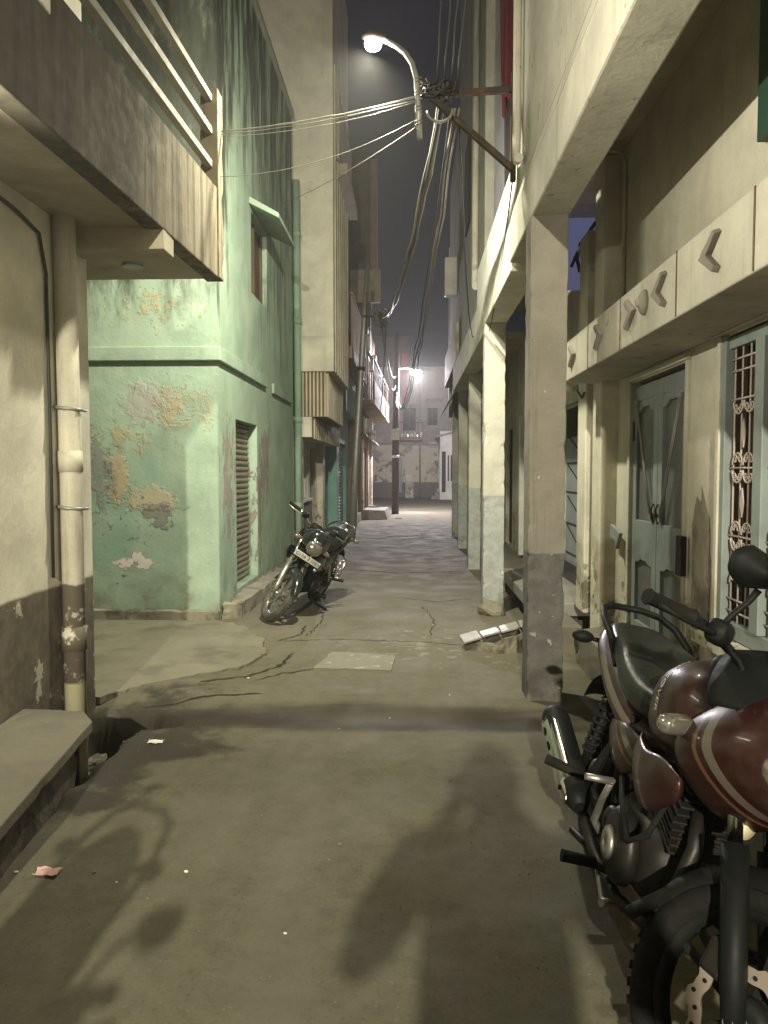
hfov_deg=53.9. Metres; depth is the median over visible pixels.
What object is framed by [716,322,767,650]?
window
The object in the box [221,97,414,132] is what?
overhead cable
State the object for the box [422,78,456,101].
cable tangle
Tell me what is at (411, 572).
ground crack
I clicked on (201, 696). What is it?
ground crack
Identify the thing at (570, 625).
arcade step
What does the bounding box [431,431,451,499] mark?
white house
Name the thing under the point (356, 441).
utility pole
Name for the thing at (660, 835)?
motorcycle
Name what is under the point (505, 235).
overhead cable
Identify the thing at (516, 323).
back window
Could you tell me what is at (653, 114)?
arcade house
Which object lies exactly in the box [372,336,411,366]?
tower
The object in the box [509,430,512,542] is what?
door
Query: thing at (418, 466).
pink house
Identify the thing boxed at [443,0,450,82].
overhead cable
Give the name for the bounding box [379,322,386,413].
overhead cable
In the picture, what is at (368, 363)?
window
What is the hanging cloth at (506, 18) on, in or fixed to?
hanging from the lavender house at (501, 286)
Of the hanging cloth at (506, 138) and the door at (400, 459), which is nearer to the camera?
the hanging cloth at (506, 138)
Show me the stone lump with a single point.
(491, 608)
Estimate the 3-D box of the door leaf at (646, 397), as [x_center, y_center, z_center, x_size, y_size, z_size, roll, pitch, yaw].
[1.800,0.018,5.222,0.054,1.796,0.539,0,3,2]
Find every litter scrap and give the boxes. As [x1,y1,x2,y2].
[32,866,61,875]
[147,739,162,742]
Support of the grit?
on the ground
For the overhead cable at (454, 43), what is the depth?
5.34 m
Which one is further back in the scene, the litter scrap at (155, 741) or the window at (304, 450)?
the window at (304, 450)
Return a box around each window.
[251,225,262,304]
[303,449,312,502]
[363,356,366,399]
[367,356,369,399]
[371,373,372,399]
[403,408,415,429]
[427,408,436,424]
[464,136,470,236]
[506,315,525,331]
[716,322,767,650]
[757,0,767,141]
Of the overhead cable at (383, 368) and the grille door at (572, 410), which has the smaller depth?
the grille door at (572, 410)
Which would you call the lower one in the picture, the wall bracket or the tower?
the tower
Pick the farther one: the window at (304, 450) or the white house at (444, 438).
the white house at (444, 438)
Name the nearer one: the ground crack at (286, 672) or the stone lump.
the ground crack at (286, 672)
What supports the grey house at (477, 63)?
on the ground
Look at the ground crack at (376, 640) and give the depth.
6.74 m
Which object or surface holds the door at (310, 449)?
in the cream house at (309, 40)
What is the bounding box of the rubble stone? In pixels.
[88,753,107,770]
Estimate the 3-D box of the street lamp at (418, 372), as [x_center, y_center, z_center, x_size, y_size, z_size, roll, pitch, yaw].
[0.798,-5.087,27.325,0.382,0.289,1.484,3,4,42]
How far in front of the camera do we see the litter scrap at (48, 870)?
2.83 m
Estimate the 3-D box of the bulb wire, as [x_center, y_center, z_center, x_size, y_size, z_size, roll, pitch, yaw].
[1.699,-1.035,6.574,0.041,0.126,0.556,0,3,8]
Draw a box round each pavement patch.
[314,652,394,670]
[388,532,421,535]
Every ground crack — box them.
[141,693,254,707]
[204,652,293,681]
[257,668,313,679]
[282,639,455,644]
[365,570,454,572]
[422,608,435,635]
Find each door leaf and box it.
[630,379,659,629]
[650,370,684,644]
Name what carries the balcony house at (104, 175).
on the ground
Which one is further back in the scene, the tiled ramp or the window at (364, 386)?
the window at (364, 386)
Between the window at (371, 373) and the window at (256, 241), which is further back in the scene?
the window at (371, 373)
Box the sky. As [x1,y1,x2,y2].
[325,0,460,467]
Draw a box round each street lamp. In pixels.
[362,30,421,140]
[396,368,421,375]
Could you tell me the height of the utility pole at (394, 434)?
6.502 m
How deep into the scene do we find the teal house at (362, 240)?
19.60 m
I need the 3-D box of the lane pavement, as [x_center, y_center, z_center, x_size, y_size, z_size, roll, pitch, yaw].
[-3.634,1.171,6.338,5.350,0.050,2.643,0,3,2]
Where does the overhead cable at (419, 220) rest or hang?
attached to the utility pole at (356, 441)
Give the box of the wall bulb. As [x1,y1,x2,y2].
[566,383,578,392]
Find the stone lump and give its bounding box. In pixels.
[477,600,505,616]
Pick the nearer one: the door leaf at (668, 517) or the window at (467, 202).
the door leaf at (668, 517)
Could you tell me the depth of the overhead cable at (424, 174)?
7.35 m
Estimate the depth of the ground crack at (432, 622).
7.50 m
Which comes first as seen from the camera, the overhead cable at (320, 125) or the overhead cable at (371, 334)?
the overhead cable at (320, 125)
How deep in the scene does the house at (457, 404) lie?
16.01 m
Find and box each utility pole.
[348,265,388,538]
[390,333,398,513]
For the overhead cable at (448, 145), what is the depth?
7.11 m
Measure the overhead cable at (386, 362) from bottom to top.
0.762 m
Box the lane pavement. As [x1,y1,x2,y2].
[94,620,266,703]
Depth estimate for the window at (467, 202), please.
11.55 m
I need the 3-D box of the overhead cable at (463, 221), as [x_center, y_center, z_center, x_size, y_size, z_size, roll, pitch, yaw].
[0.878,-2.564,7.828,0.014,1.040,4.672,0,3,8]
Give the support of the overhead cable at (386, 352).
attached to the utility pole at (356, 441)
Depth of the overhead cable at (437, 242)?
7.20 m
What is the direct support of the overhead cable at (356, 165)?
attached to the street lamp at (372, 39)
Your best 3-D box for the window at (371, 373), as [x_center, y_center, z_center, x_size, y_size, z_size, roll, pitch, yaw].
[-0.419,-4.322,26.691,0.059,1.520,1.020,0,3,2]
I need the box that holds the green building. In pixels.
[81,0,302,620]
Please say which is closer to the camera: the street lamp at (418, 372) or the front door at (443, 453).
the street lamp at (418, 372)
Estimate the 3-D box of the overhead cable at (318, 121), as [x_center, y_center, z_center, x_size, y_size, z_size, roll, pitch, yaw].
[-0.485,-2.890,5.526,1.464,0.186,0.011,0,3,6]
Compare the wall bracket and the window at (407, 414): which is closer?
the wall bracket
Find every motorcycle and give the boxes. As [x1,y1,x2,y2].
[261,501,358,622]
[541,545,767,1023]
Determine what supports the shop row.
on the ground
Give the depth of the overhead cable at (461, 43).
5.36 m
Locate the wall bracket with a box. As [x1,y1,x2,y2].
[420,71,515,182]
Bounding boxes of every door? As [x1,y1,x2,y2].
[310,449,310,497]
[399,458,401,491]
[442,452,445,491]
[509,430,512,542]
[565,402,577,565]
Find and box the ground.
[0,498,756,1023]
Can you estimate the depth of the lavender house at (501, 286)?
7.93 m
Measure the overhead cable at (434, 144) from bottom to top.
1.011 m
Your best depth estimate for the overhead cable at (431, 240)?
7.22 m
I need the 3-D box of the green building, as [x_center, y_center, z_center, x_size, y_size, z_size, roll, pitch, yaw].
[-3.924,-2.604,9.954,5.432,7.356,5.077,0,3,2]
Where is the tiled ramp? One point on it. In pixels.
(506, 638)
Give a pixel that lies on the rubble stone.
(95, 759)
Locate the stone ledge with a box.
[0,709,91,878]
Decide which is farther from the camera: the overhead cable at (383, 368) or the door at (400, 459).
the door at (400, 459)
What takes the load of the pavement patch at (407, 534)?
on the ground
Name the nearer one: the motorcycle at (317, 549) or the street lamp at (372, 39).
the street lamp at (372, 39)
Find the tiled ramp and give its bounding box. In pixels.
[459,620,522,653]
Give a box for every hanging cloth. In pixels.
[500,0,513,117]
[504,98,510,186]
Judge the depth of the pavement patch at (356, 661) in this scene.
5.93 m
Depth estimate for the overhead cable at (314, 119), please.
5.53 m
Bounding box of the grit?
[3,553,699,1021]
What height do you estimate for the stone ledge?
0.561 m
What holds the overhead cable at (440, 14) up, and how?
attached to the wall bracket
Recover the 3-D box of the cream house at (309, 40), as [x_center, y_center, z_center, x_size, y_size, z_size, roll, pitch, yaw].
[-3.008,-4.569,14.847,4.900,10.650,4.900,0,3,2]
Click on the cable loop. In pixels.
(438, 121)
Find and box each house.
[0,0,223,739]
[258,0,357,544]
[326,151,379,528]
[373,354,451,497]
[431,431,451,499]
[440,132,482,548]
[453,0,525,590]
[477,0,596,628]
[510,0,767,865]
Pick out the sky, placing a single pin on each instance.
(382, 76)
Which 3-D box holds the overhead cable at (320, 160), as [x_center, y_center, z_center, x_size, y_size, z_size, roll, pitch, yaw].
[-0.491,-2.661,5.518,1.492,0.374,0.005,0,3,4]
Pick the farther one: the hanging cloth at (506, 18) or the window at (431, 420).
the window at (431, 420)
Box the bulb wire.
[576,389,584,398]
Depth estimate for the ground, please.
3.02 m
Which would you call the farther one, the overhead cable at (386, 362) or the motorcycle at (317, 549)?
the overhead cable at (386, 362)
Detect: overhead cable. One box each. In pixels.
[221,96,413,130]
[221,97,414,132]
[221,100,414,134]
[221,120,414,176]
[230,102,413,135]
[284,128,414,202]
[370,301,373,369]
[378,99,439,317]
[379,97,444,317]
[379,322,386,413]
[381,96,447,317]
[381,326,395,389]
[382,325,395,377]
[395,108,450,409]
[396,108,455,407]
[397,108,459,409]
[436,0,441,87]
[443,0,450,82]
[450,0,458,87]
[457,0,465,87]
[458,105,472,336]
[489,177,513,330]
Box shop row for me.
[348,330,390,526]
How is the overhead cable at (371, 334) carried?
attached to the utility pole at (356, 441)
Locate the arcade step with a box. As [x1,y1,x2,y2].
[562,613,581,652]
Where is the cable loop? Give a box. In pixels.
[426,108,452,123]

